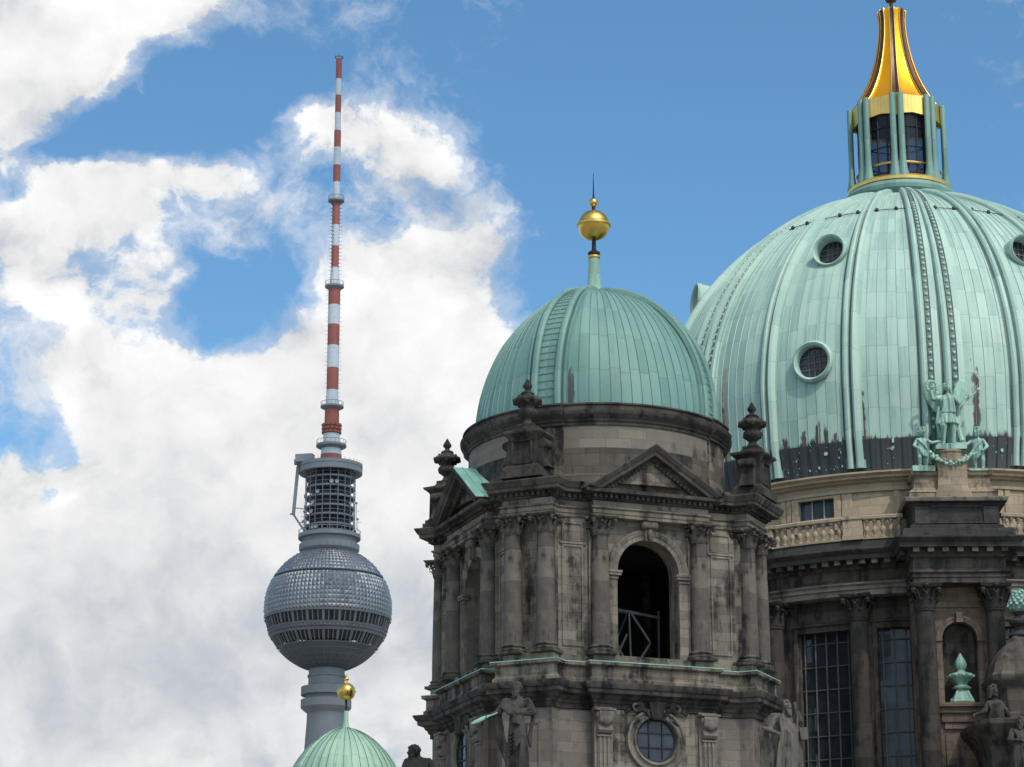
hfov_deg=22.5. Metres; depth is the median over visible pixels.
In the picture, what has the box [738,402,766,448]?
stone urn
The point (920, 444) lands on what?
putto statue
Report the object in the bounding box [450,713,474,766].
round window
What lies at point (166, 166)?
sky
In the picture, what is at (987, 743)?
stone turret
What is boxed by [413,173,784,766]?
bell tower
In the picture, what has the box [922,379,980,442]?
angel statue
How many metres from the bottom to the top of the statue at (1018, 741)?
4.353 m
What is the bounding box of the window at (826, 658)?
[791,621,853,766]
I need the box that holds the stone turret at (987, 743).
[960,589,1023,766]
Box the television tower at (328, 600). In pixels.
[263,54,391,749]
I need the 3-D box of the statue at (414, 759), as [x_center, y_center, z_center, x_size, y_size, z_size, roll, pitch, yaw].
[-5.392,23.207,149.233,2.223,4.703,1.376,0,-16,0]
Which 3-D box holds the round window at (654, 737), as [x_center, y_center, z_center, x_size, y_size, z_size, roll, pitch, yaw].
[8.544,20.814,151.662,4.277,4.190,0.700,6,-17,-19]
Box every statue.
[402,744,434,766]
[471,681,536,766]
[758,670,807,766]
[913,426,940,464]
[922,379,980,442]
[957,426,988,468]
[972,683,1010,718]
[1007,716,1023,766]
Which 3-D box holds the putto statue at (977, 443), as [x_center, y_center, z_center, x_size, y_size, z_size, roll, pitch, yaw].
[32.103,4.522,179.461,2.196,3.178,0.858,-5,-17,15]
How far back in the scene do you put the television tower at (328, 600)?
655.55 m
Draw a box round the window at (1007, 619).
[1005,617,1013,643]
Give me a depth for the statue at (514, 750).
146.49 m
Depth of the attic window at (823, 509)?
183.62 m
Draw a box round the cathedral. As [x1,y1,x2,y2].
[684,0,1023,766]
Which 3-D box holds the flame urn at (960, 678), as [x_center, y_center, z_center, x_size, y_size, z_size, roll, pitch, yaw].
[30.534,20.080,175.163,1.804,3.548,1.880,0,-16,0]
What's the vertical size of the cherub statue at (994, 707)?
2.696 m
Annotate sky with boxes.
[0,0,1023,766]
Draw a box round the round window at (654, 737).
[623,701,688,766]
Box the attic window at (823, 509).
[791,495,841,535]
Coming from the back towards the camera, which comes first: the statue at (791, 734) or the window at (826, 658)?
the window at (826, 658)
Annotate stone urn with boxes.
[433,439,460,482]
[513,379,541,427]
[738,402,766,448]
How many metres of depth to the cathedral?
182.64 m
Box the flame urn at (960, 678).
[947,653,974,701]
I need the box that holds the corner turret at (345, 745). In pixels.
[293,674,396,766]
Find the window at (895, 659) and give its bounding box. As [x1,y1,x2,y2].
[871,618,915,766]
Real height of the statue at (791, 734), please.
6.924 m
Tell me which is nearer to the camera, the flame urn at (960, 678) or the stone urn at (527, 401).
the stone urn at (527, 401)
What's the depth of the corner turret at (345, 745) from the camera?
212.20 m
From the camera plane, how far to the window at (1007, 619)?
178.79 m
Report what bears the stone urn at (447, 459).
on the bell tower at (598, 539)

